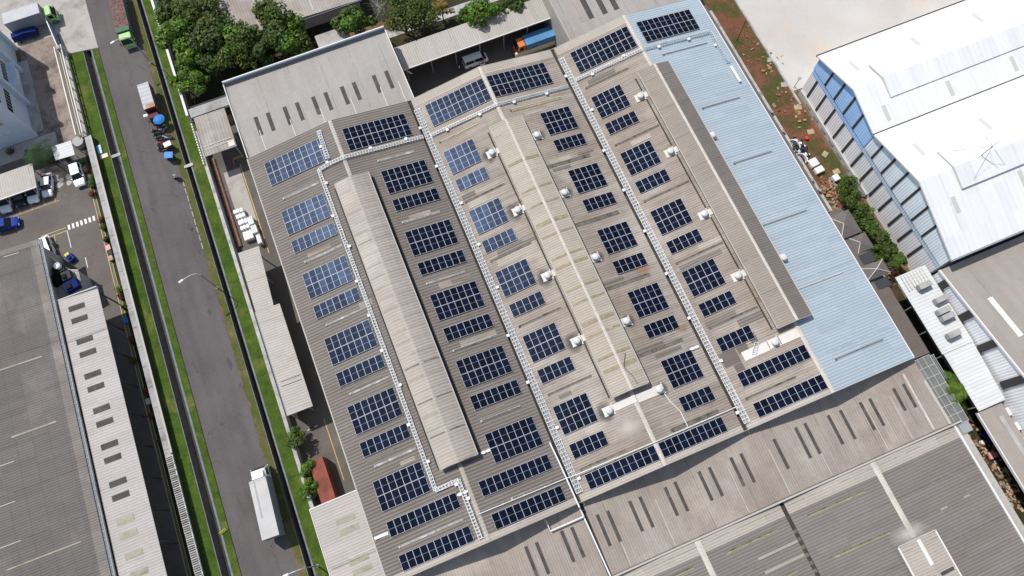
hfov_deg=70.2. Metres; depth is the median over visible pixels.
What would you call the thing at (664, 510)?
hall
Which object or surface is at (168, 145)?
vendor cart
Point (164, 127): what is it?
motorbike
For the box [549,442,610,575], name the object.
water pipe
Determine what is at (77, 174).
parked car
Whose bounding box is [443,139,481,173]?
solar array
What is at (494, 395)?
solar array
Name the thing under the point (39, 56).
courtyard pavement
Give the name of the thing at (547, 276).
roof turbine
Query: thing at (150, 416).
shrub
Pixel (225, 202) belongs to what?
steel pipe
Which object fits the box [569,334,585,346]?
roof turbine
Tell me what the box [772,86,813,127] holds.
rubble heap
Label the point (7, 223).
parked car
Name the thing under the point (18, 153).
side path
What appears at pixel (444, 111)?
solar array
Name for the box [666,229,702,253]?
solar array
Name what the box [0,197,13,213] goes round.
parked car
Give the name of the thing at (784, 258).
roof turbine
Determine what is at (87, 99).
grass
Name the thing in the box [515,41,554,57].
boundary wall
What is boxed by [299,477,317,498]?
tree
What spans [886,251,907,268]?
tree
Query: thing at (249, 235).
wrapped pallet
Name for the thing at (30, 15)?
box truck
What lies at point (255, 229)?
wrapped pallet
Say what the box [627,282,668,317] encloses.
solar array
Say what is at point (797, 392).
solar array
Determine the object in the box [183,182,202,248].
road kerb
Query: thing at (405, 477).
solar array
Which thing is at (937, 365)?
pipe rack
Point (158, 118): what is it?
parasol
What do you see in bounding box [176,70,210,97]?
tree
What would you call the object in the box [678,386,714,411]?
solar array
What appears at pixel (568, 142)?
solar array
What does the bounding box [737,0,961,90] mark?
concrete apron
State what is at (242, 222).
wrapped pallet
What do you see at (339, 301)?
solar array
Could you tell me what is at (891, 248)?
tree
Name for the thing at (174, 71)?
boundary wall
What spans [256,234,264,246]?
wrapped pallet
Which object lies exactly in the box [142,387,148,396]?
shrub
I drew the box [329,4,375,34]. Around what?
tree
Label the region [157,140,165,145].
motorbike
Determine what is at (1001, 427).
brown annex
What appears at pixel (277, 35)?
tree
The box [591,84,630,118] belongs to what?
solar array
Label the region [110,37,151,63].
street lamp
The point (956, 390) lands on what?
palm tree
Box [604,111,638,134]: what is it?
solar array
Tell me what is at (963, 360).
white annex
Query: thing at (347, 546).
shed
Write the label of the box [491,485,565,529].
solar array
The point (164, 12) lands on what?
tree
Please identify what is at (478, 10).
tree
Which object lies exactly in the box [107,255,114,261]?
storage box
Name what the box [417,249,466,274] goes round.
solar array
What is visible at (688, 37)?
cable tray
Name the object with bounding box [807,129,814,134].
board
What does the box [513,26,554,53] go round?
flatbed truck
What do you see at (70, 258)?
ride on sweeper
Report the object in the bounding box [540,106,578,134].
solar array
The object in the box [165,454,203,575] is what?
louvre fence
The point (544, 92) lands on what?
cable tray
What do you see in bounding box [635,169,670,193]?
solar array
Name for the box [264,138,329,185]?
solar array
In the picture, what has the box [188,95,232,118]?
guard hut
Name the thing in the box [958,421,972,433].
roof hatch
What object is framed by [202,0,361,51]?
building
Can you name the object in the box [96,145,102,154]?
cover box
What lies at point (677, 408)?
conduit
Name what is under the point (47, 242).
parked van
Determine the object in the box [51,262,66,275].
machine unit
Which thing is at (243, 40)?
tree
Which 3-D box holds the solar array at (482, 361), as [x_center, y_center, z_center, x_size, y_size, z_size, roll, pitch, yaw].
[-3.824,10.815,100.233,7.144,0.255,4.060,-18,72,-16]
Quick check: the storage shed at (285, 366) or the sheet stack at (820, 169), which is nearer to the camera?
the storage shed at (285, 366)
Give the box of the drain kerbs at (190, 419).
[83,49,233,575]
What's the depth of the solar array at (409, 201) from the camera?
108.23 m
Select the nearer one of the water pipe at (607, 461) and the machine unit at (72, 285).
the water pipe at (607, 461)
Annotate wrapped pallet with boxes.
[233,208,245,215]
[236,212,246,220]
[238,218,248,225]
[240,224,251,231]
[243,229,255,242]
[247,216,256,225]
[251,224,259,236]
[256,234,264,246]
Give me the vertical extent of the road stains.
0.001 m
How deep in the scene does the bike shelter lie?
119.21 m
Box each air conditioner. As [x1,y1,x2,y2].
[916,280,932,290]
[932,293,948,304]
[935,305,955,322]
[944,328,961,339]
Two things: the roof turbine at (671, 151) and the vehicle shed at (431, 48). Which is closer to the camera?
the roof turbine at (671, 151)
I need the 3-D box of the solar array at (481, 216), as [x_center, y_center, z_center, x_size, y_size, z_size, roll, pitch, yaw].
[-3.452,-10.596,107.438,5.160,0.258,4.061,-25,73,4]
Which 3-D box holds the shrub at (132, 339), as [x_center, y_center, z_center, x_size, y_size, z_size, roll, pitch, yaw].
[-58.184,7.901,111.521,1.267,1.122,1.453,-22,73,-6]
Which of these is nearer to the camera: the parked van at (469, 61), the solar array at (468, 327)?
the solar array at (468, 327)
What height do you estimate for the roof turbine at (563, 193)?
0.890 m
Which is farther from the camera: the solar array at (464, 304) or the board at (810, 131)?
the board at (810, 131)
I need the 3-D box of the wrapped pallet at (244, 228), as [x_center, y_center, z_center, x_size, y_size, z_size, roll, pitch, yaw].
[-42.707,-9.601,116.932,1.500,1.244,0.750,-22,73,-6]
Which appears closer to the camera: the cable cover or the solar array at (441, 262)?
the cable cover
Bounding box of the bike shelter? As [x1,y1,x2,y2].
[52,141,80,166]
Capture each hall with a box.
[412,359,961,575]
[932,235,1023,436]
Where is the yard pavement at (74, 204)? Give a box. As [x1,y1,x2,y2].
[0,141,186,575]
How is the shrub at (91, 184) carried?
on the planter soil at (148, 396)
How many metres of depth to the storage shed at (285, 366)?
107.11 m
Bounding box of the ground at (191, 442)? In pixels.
[1,0,937,575]
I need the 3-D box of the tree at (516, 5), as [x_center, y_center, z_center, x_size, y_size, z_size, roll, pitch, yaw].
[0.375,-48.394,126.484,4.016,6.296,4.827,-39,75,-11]
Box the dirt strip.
[703,0,905,272]
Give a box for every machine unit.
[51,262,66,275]
[51,273,63,287]
[60,269,73,281]
[62,277,81,293]
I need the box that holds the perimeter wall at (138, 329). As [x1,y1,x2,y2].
[84,135,207,575]
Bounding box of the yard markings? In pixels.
[13,160,190,575]
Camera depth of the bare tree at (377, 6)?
126.72 m
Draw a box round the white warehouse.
[798,0,1023,273]
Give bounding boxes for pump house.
[315,29,345,47]
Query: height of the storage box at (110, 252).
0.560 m
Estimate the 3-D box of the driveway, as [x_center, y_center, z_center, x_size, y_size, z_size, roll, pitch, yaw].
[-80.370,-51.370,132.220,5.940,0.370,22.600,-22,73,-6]
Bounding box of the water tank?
[72,137,85,148]
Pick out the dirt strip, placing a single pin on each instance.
(729, 16)
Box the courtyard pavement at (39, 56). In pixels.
[18,36,77,148]
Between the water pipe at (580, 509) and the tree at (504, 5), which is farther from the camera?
the tree at (504, 5)
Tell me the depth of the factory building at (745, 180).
103.64 m
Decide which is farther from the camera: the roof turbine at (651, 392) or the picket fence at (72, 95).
the picket fence at (72, 95)
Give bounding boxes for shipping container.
[311,456,338,503]
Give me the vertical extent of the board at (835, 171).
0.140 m
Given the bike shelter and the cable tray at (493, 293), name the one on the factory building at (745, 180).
the cable tray at (493, 293)
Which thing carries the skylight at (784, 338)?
on the factory building at (745, 180)
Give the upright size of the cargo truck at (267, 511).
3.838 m
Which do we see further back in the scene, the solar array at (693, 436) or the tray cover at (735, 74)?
the tray cover at (735, 74)
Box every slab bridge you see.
[111,152,120,157]
[184,162,193,167]
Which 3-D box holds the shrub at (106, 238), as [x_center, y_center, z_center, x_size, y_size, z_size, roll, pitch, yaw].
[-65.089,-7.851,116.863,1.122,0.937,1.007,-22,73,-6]
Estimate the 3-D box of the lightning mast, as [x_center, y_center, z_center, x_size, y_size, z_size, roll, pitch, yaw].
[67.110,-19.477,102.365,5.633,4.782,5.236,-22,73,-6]
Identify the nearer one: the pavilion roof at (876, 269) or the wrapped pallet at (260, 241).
the pavilion roof at (876, 269)
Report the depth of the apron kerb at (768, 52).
126.35 m
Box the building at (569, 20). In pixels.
[542,0,700,46]
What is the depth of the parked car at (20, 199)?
118.74 m
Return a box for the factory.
[619,425,1023,575]
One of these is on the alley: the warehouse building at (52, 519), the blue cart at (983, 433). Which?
the blue cart at (983, 433)
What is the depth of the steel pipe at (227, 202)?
118.63 m
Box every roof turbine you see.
[485,147,499,158]
[511,204,525,216]
[531,131,542,140]
[540,269,555,281]
[559,188,570,197]
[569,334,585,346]
[589,251,601,262]
[601,395,636,416]
[620,315,632,326]
[634,91,648,101]
[635,382,665,401]
[663,146,678,157]
[697,208,713,220]
[710,131,717,139]
[730,269,746,281]
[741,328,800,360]
[780,252,788,261]
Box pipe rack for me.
[930,354,947,378]
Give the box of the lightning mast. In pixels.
[961,137,1004,178]
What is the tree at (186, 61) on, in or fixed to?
on the garden soil at (215, 87)
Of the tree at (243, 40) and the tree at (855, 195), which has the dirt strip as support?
the tree at (855, 195)
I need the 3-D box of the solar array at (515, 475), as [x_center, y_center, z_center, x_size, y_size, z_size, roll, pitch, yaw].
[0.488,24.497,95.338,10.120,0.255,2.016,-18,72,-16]
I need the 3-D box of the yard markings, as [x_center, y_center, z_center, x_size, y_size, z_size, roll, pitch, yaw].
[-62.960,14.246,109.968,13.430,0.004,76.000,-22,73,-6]
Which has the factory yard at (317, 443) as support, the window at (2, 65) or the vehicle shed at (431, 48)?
the vehicle shed at (431, 48)
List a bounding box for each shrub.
[4,147,13,154]
[87,190,95,196]
[88,180,94,188]
[97,216,103,222]
[99,224,105,230]
[103,236,109,241]
[114,285,122,292]
[116,293,123,299]
[121,304,127,309]
[127,334,134,343]
[129,357,136,363]
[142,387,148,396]
[147,412,154,418]
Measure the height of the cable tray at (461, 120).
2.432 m
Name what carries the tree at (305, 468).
on the factory yard at (317, 443)
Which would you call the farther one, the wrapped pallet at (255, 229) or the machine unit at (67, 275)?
the wrapped pallet at (255, 229)
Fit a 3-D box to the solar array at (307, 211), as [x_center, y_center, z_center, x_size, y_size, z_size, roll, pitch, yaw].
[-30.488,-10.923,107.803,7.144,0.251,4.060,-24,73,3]
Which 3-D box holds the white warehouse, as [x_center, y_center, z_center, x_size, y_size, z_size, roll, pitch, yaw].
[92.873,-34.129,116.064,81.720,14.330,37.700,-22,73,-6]
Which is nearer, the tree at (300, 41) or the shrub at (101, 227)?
the shrub at (101, 227)
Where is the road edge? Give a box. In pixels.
[98,48,241,575]
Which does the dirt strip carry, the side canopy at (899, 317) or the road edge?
the side canopy at (899, 317)
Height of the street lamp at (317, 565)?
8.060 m
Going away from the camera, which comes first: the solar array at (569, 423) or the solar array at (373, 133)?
the solar array at (569, 423)
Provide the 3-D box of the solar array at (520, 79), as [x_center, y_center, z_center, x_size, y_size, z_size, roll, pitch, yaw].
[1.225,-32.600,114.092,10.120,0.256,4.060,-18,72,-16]
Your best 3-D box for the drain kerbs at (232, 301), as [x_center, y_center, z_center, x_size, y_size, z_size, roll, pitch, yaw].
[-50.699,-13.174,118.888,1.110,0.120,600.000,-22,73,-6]
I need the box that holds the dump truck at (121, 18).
[109,0,136,49]
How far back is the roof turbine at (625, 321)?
100.88 m
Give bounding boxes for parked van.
[38,235,56,253]
[462,51,487,68]
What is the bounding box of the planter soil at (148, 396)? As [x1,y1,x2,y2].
[84,146,194,575]
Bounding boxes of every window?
[0,60,8,82]
[2,87,13,113]
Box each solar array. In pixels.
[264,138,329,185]
[281,193,330,234]
[291,222,337,252]
[302,255,353,298]
[313,287,360,318]
[324,319,377,364]
[336,353,385,386]
[342,113,412,150]
[347,387,402,434]
[359,423,410,456]
[372,461,430,511]
[380,160,432,193]
[386,492,460,536]
[392,188,440,211]
[398,525,473,571]
[405,219,458,255]
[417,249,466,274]
[425,78,490,125]
[429,281,484,320]
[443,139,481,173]
[443,313,493,341]
[455,166,489,190]
[455,345,512,388]
[468,197,508,234]
[470,379,521,409]
[478,454,552,496]
[482,228,516,253]
[484,416,542,462]
[486,63,552,96]
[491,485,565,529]
[495,258,536,296]
[509,291,544,316]
[522,322,565,362]
[537,356,574,383]
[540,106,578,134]
[552,393,597,434]
[553,133,586,151]
[568,163,607,193]
[569,430,608,458]
[570,26,636,72]
[582,192,616,211]
[584,445,659,489]
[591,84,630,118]
[597,221,637,254]
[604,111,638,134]
[612,252,647,273]
[620,140,660,175]
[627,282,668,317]
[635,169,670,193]
[636,9,699,41]
[643,315,679,338]
[650,198,692,234]
[658,417,727,457]
[660,350,703,388]
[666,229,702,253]
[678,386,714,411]
[681,258,725,296]
[698,290,736,316]
[716,325,754,351]
[737,344,810,386]
[753,374,827,417]
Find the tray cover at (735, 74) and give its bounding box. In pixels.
[730,66,740,81]
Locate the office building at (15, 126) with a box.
[0,31,37,149]
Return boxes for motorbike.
[153,132,163,136]
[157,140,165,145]
[159,125,168,131]
[162,134,172,139]
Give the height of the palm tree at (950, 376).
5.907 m
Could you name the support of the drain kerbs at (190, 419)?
on the ground at (191, 442)
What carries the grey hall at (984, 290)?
on the ground at (191, 442)
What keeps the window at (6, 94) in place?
in the office building at (15, 126)
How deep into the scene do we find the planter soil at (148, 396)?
109.95 m
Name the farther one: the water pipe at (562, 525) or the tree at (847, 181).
the tree at (847, 181)
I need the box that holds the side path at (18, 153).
[0,131,57,165]
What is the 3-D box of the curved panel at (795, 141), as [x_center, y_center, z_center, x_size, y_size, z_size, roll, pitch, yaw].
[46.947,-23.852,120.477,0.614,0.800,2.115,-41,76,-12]
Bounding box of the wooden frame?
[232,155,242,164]
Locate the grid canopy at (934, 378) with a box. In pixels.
[915,354,968,427]
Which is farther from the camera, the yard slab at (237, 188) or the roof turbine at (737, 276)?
the yard slab at (237, 188)
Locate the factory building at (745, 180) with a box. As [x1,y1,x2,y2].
[247,0,913,575]
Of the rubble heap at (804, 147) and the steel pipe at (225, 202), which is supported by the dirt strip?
the rubble heap at (804, 147)
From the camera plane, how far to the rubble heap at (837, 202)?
117.22 m
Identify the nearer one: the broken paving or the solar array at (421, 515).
the solar array at (421, 515)
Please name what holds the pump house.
on the garden soil at (215, 87)
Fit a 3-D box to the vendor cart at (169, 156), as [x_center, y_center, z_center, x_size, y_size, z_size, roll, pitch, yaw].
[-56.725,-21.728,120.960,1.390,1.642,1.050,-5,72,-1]
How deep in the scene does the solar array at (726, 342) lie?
100.94 m
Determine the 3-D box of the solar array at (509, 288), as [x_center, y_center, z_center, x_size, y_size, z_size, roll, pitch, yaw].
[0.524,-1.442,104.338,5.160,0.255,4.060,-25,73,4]
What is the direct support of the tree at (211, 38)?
on the garden soil at (215, 87)
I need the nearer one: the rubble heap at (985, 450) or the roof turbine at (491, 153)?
the rubble heap at (985, 450)
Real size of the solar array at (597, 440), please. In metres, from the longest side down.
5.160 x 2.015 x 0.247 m
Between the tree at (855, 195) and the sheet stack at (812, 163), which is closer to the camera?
the tree at (855, 195)
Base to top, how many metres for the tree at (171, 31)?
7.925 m
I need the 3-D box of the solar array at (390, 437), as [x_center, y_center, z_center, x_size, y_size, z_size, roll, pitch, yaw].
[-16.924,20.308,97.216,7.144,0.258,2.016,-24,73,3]
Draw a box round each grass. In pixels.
[69,51,220,575]
[93,48,240,575]
[143,0,328,575]
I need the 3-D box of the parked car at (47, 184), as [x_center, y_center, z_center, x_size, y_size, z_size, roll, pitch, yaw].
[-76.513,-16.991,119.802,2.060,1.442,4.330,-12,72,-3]
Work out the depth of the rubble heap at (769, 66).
126.08 m
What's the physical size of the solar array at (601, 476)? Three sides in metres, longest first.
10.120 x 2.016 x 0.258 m
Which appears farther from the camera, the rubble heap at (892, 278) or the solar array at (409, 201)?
the rubble heap at (892, 278)
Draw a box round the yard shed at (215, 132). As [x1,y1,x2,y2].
[194,108,244,157]
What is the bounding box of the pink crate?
[987,451,996,459]
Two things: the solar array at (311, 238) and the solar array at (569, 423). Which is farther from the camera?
the solar array at (311, 238)
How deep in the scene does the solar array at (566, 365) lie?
99.92 m
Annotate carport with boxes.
[0,164,40,200]
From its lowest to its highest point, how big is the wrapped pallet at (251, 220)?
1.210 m
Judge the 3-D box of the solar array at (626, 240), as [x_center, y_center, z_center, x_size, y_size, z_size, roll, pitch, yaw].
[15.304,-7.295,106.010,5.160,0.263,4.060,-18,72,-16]
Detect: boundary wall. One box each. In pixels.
[151,0,193,122]
[191,124,316,508]
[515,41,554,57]
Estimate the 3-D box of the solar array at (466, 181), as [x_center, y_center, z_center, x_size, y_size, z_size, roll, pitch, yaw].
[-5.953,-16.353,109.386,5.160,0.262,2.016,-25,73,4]
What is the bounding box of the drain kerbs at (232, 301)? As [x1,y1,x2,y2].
[136,0,316,575]
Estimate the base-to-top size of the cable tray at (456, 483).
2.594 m
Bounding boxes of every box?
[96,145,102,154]
[100,153,108,158]
[107,249,113,255]
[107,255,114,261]
[123,317,129,323]
[145,398,151,404]
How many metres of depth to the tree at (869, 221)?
112.20 m
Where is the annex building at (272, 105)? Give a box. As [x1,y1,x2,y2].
[222,26,413,157]
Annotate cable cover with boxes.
[374,532,387,539]
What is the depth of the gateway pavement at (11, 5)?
130.88 m
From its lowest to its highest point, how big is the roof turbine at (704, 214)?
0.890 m
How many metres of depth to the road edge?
112.44 m
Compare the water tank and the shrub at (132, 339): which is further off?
the water tank
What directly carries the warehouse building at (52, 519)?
on the yard pavement at (74, 204)
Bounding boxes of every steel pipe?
[211,158,238,246]
[212,158,239,246]
[213,158,240,245]
[214,158,241,245]
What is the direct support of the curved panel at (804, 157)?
on the dirt strip
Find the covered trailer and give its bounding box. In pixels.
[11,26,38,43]
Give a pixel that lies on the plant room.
(85, 281)
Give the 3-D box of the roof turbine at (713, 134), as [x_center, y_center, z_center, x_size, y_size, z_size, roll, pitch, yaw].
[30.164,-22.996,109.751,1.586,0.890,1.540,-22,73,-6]
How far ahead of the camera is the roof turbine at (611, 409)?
97.25 m
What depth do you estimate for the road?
113.32 m
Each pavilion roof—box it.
[831,210,861,238]
[849,232,873,253]
[861,259,889,280]
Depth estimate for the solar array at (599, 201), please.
107.76 m
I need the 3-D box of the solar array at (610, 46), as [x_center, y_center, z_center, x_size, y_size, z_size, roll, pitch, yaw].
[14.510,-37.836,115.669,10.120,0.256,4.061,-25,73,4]
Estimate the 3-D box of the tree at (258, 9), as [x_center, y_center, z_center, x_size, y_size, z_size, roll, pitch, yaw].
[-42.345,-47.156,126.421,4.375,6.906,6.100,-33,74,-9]
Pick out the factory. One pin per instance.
(938, 504)
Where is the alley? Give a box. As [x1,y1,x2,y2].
[850,212,1023,524]
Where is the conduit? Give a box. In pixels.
[662,391,687,426]
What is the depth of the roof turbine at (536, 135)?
110.29 m
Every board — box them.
[794,104,801,109]
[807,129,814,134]
[822,150,828,157]
[832,168,840,174]
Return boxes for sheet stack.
[807,157,819,168]
[812,165,824,175]
[830,174,839,182]
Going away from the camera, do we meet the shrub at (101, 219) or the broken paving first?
the shrub at (101, 219)
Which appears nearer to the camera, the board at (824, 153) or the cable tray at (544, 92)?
the cable tray at (544, 92)
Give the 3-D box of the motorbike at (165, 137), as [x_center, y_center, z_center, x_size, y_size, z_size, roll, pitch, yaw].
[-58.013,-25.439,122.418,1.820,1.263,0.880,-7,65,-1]
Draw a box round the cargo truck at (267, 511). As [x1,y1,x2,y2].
[249,464,284,540]
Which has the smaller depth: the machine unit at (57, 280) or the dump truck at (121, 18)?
the machine unit at (57, 280)
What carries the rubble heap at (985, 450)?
on the alley
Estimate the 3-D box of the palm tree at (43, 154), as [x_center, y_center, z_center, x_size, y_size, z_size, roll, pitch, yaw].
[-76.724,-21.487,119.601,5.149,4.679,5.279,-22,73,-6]
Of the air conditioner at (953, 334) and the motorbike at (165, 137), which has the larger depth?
the motorbike at (165, 137)
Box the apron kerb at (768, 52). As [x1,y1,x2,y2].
[734,0,800,104]
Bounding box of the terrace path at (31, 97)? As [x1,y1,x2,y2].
[17,60,43,132]
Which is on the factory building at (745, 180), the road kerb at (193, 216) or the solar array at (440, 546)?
the solar array at (440, 546)
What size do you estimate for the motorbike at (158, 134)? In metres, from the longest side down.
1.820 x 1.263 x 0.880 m
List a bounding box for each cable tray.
[317,130,328,158]
[317,135,482,538]
[414,108,582,493]
[431,103,496,135]
[497,85,568,105]
[558,57,749,423]
[575,47,642,80]
[642,30,729,62]
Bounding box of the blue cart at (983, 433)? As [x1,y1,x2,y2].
[978,428,991,442]
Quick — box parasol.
[153,114,165,126]
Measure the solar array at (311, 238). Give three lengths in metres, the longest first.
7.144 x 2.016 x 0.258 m
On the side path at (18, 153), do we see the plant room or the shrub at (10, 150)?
the shrub at (10, 150)
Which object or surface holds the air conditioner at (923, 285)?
on the white annex at (963, 360)
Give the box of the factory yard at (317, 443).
[188,22,555,505]
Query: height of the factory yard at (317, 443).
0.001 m
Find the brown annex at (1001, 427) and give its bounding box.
[975,402,1023,492]
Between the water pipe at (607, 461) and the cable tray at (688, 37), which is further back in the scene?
the cable tray at (688, 37)
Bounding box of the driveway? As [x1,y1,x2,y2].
[50,0,97,53]
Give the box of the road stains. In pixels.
[187,223,241,387]
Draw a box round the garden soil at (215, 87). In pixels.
[160,0,529,105]
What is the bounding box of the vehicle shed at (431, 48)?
[394,0,550,82]
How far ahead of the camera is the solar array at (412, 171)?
109.44 m
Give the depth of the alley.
108.09 m
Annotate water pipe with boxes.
[477,406,736,514]
[544,516,583,531]
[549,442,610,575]
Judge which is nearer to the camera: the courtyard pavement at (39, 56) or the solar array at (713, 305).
the solar array at (713, 305)
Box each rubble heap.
[737,25,783,74]
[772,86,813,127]
[791,137,809,160]
[819,176,839,200]
[826,190,845,210]
[883,257,899,281]
[967,424,1000,474]
[986,463,1023,511]
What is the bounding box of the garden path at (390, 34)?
[386,0,497,37]
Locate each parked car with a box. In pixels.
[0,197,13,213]
[0,216,20,232]
[11,192,27,207]
[25,178,40,203]
[39,172,54,197]
[68,162,86,187]
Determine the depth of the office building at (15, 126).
121.93 m
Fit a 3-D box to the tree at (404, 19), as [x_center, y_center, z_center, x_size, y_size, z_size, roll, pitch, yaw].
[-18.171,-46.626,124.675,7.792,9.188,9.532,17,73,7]
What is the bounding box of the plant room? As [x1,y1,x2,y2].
[50,256,91,298]
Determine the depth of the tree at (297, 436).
103.95 m
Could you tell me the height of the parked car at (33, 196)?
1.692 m
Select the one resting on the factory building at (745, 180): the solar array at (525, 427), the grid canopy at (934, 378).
the solar array at (525, 427)
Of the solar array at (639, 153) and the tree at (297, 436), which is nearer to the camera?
the tree at (297, 436)
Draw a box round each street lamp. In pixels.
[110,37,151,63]
[178,273,218,288]
[283,564,318,575]
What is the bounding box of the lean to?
[57,286,176,575]
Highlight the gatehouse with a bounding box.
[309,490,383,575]
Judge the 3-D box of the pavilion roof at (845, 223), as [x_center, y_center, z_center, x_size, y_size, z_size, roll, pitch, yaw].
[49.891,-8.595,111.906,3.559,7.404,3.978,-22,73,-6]
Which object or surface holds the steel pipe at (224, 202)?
on the steel pipe
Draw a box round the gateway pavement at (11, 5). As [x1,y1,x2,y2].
[0,0,57,46]
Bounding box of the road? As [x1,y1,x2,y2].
[85,0,299,575]
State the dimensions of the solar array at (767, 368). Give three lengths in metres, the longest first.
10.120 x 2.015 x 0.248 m
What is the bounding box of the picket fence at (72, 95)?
[53,44,88,138]
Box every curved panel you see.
[790,139,800,147]
[797,153,807,163]
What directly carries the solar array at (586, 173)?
on the factory building at (745, 180)
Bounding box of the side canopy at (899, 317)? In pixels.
[701,0,928,358]
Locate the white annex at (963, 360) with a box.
[890,265,1004,410]
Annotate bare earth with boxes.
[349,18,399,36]
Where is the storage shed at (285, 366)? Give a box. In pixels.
[238,246,314,418]
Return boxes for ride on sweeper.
[64,252,76,262]
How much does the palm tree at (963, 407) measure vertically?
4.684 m
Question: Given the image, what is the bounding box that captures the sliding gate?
[43,13,64,54]
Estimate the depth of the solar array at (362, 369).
100.16 m
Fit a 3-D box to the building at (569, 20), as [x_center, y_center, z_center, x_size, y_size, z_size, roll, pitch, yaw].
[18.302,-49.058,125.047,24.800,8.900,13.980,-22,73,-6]
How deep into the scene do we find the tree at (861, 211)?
112.74 m
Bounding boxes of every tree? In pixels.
[23,147,43,167]
[26,139,56,168]
[153,0,180,24]
[153,15,196,54]
[169,70,192,94]
[171,0,229,50]
[175,49,203,72]
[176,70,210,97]
[187,11,234,62]
[196,49,221,76]
[213,19,262,69]
[247,39,273,69]
[251,0,278,27]
[262,0,314,56]
[284,425,306,449]
[287,30,309,54]
[299,459,314,477]
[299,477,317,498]
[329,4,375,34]
[363,0,388,21]
[378,0,429,34]
[402,0,442,32]
[432,0,454,20]
[456,8,472,25]
[463,0,502,27]
[495,1,508,13]
[504,0,524,12]
[835,175,860,196]
[838,188,860,209]
[849,202,874,223]
[853,212,879,235]
[860,225,888,242]
[872,234,891,253]
[873,241,898,260]
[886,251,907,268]
[941,370,959,390]
[945,380,967,403]
[956,392,967,411]
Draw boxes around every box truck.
[2,2,60,32]
[137,82,163,125]
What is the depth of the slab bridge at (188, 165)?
121.16 m
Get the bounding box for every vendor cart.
[163,140,174,150]
[164,152,176,160]
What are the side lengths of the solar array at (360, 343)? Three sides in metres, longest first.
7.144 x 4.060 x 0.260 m
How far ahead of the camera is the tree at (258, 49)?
121.55 m
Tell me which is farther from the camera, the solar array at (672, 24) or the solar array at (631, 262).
the solar array at (672, 24)
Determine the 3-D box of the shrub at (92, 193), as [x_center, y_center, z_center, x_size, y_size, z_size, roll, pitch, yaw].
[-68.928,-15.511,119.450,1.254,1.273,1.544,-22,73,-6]
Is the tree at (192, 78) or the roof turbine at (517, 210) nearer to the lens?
the roof turbine at (517, 210)
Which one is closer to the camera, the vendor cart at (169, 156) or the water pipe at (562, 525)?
the water pipe at (562, 525)
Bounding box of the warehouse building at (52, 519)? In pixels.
[0,238,117,575]
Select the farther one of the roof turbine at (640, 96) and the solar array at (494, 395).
the roof turbine at (640, 96)
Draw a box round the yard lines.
[240,164,343,479]
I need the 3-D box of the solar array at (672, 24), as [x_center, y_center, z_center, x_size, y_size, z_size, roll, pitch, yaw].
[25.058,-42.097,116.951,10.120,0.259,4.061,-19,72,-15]
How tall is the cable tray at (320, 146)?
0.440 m
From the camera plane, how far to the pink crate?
104.20 m
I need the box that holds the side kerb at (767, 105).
[710,10,831,210]
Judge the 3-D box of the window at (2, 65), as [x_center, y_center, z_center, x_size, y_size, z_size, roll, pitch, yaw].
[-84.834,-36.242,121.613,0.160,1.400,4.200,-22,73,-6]
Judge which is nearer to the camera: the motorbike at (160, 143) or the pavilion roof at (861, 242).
the pavilion roof at (861, 242)
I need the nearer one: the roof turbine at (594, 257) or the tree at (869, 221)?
the roof turbine at (594, 257)
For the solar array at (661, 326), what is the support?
on the factory building at (745, 180)
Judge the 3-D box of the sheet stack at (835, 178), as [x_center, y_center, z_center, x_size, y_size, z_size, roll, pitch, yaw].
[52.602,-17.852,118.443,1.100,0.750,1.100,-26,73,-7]
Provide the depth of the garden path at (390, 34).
130.05 m
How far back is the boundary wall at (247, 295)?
112.45 m
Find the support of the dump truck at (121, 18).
on the road
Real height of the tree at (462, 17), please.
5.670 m
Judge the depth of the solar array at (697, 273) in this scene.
103.79 m
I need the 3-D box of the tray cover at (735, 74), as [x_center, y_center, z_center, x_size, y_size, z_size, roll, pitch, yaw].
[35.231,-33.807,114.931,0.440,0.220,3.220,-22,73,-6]
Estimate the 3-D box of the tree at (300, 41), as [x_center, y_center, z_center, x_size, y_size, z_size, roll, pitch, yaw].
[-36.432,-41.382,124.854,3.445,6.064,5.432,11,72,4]
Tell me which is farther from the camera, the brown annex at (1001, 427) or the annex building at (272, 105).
the annex building at (272, 105)
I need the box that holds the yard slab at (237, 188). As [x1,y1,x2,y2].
[224,168,257,223]
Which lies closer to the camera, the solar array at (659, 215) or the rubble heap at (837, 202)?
the solar array at (659, 215)
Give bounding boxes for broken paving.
[54,174,72,187]
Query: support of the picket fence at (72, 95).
on the ground at (191, 442)
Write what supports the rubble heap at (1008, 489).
on the alley
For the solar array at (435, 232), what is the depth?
106.28 m
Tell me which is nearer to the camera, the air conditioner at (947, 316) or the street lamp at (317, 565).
the street lamp at (317, 565)
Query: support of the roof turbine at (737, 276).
on the factory building at (745, 180)
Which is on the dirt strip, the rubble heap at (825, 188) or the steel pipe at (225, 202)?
the rubble heap at (825, 188)
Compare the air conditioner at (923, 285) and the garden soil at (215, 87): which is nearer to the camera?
the air conditioner at (923, 285)
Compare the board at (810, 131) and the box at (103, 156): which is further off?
the box at (103, 156)

